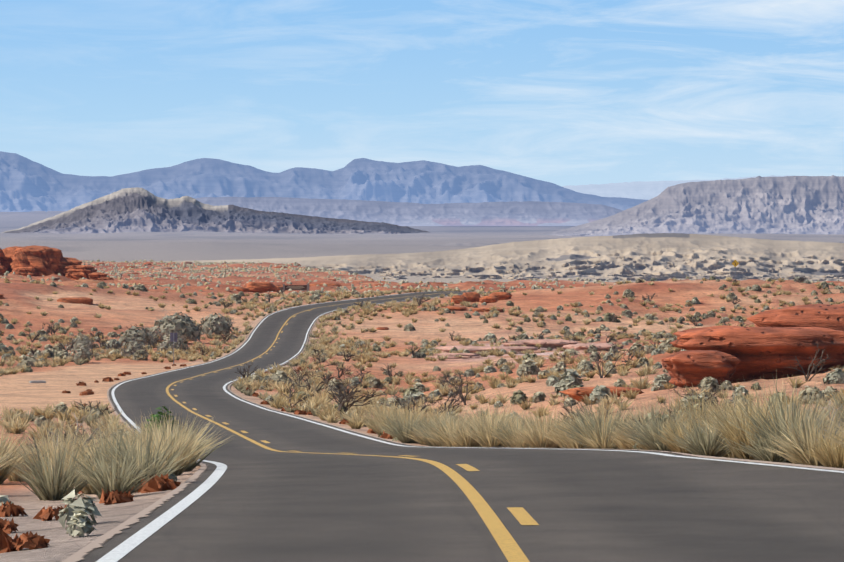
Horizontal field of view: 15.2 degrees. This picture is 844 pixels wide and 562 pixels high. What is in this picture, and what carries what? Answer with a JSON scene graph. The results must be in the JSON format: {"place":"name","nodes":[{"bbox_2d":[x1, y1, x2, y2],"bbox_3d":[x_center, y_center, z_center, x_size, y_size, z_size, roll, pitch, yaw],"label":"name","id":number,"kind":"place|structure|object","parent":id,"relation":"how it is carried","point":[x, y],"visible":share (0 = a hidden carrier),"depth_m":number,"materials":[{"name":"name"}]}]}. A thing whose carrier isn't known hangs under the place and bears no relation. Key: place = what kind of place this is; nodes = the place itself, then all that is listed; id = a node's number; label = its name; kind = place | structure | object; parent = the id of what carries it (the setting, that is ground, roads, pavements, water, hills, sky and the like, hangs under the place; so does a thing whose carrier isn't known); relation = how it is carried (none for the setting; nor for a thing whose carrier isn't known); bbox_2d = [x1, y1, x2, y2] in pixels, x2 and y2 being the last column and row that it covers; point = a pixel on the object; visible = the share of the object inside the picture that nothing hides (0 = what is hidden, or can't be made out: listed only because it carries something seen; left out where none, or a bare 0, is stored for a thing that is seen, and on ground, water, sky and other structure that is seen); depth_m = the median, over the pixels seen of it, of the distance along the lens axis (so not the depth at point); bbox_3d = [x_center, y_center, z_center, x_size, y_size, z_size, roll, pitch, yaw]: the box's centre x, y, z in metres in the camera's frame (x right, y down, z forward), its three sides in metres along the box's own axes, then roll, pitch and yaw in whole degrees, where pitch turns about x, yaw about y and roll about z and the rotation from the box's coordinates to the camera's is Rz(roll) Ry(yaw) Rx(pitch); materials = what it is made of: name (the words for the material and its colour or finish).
{"place":"outdoors","nodes":[
{"label":"outdoors","id":0,"kind":"place"},
{"bbox_2d":[29,381,45,382],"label":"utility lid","id":1,"kind":"object","parent":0,"point":[37,381],"visible":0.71,"depth_m":194.03,"materials":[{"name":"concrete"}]},
{"bbox_2d":[2,187,427,233],"bbox_3d":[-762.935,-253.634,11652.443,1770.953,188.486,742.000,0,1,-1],"label":"rocky hill","id":2,"kind":"structure","parent":0,"point":[137,209],"depth_m":11759.18,"materials":[{"name":"grey stone"}]},
{"bbox_2d":[0,151,647,211],"bbox_3d":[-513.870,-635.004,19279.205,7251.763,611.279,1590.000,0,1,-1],"label":"mountain range","id":3,"kind":"structure","parent":0,"point":[27,185],"depth_m":19621.46,"materials":[{"name":"blue stone"}]},
{"bbox_2d":[194,197,623,225],"bbox_3d":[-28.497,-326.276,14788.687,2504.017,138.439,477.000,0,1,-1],"label":"hills","id":4,"kind":"structure","parent":0,"point":[525,213],"depth_m":14855.37,"materials":[{"name":"grey stone"}]},
{"bbox_2d":[0,211,843,561],"bbox_3d":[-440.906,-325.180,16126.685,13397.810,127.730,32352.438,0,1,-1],"label":"ground","id":5,"kind":"structure","parent":0,"point":[24,393],"depth_m":392.89,"materials":[{"name":"orange sand"}]},
{"bbox_2d":[170,332,177,363],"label":"road sign","id":6,"kind":"object","parent":5,"relation":"on","point":[173,337],"visible":0.92,"depth_m":261.45,"materials":[{"name":"metal"}]},
{"bbox_2d":[283,283,308,291],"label":"park sign","id":7,"kind":"object","parent":5,"relation":"on","point":[296,287],"visible":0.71,"depth_m":481.44,"materials":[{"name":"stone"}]},
{"bbox_2d":[0,311,790,552],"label":"shrubs","id":8,"kind":"object","parent":5,"relation":"on","point":[73,512],"visible":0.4,"depth_m":37.30,"materials":[{"name":"green plant"}]},
{"bbox_2d":[0,288,843,500],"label":"roadside grass","id":9,"kind":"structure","parent":5,"relation":"on","point":[766,433],"depth_m":49.47,"materials":[{"name":"beige plant"}]},
{"bbox_2d":[0,245,843,401],"bbox_3d":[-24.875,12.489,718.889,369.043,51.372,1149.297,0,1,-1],"label":"rock outcrops","id":10,"kind":"object","parent":5,"relation":"on","point":[771,344],"visible":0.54,"depth_m":149.23,"materials":[{"name":"red stone"}]},
{"bbox_2d":[0,259,843,445],"bbox_3d":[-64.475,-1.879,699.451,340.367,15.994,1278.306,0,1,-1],"label":"shrubs","id":11,"kind":"object","parent":5,"relation":"on","point":[567,379],"visible":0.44,"depth_m":319.41,"materials":[{"name":"green plant"}]},
{"bbox_2d":[0,276,843,441],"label":"grass tufts","id":12,"kind":"object","parent":5,"relation":"on","point":[493,382],"depth_m":291.10,"materials":[{"name":"beige plant"}]},
{"bbox_2d":[24,275,832,444],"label":"shrubs","id":13,"kind":"object","parent":5,"relation":"on","point":[346,393],"visible":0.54,"depth_m":209.41,"materials":[{"name":"plant"}]},
{"bbox_2d":[19,309,843,470],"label":"shrubs","id":14,"kind":"object","parent":5,"relation":"on","point":[463,399],"visible":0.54,"depth_m":171.14,"materials":[{"name":"green plant"}]},
{"bbox_2d":[732,260,738,278],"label":"curve sign","id":15,"kind":"object","parent":5,"relation":"on","point":[735,263],"visible":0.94,"depth_m":440.98,"materials":[{"name":"metal"}]},
{"bbox_2d":[0,0,843,186],"label":"sky","id":16,"kind":"structure","parent":0,"point":[561,93],"materials":[{"name":"blue"}]},
{"bbox_2d":[77,291,843,561],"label":"road","id":17,"kind":"structure","parent":0,"point":[255,503],"depth_m":31.61,"materials":[{"name":"grey asphalt"}]},
{"bbox_2d":[62,301,332,561],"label":"gravel","id":18,"kind":"structure","parent":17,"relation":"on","point":[82,552],"depth_m":29.14,"materials":[{"name":"beige gravel"}]},
{"bbox_2d":[96,291,471,561],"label":"edge line","id":19,"kind":"object","parent":17,"relation":"on","point":[122,549],"visible":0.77,"depth_m":29.86,"materials":[{"name":"white paint"}]},
{"bbox_2d":[166,292,529,561],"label":"solid yellow line","id":20,"kind":"object","parent":17,"relation":"on","point":[510,548],"visible":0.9,"depth_m":30.84,"materials":[{"name":"yellow paint"}]},
{"bbox_2d":[171,294,538,524],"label":"dashed center line","id":21,"kind":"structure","parent":17,"relation":"on","point":[522,516],"depth_m":29.23,"materials":[{"name":"yellow paint"}]},
{"bbox_2d":[223,294,843,472],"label":"edge line","id":22,"kind":"object","parent":17,"relation":"on","point":[224,389],"visible":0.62,"depth_m":69.64,"materials":[{"name":"white paint"}]},
{"bbox_2d":[228,303,843,470],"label":"road shoulder","id":23,"kind":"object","parent":17,"relation":"on","point":[811,466],"depth_m":44.45,"materials":[{"name":"beige"}]},
{"bbox_2d":[124,233,843,281],"bbox_3d":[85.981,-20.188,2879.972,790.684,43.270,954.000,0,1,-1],"label":"sandy hill","id":24,"kind":"structure","parent":0,"point":[657,256],"depth_m":3064.32,"materials":[{"name":"beige sand"}]},
{"bbox_2d":[357,241,843,245],"bbox_3d":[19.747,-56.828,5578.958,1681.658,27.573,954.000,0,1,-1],"label":"basin hill","id":25,"kind":"structure","parent":0,"point":[471,244],"depth_m":5896.71,"materials":[{"name":"grey stone"}]},
{"bbox_2d":[562,175,788,199],"bbox_3d":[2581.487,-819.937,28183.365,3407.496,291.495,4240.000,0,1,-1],"label":"distant mountain","id":26,"kind":"structure","parent":0,"point":[647,190],"depth_m":29092.88,"materials":[{"name":"stone"}]},
{"bbox_2d":[542,175,843,235],"bbox_3d":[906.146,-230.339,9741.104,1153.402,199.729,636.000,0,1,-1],"label":"mesa mountain","id":27,"kind":"structure","parent":0,"point":[789,205],"depth_m":9813.22,"materials":[{"name":"grey stone"}]}
]}

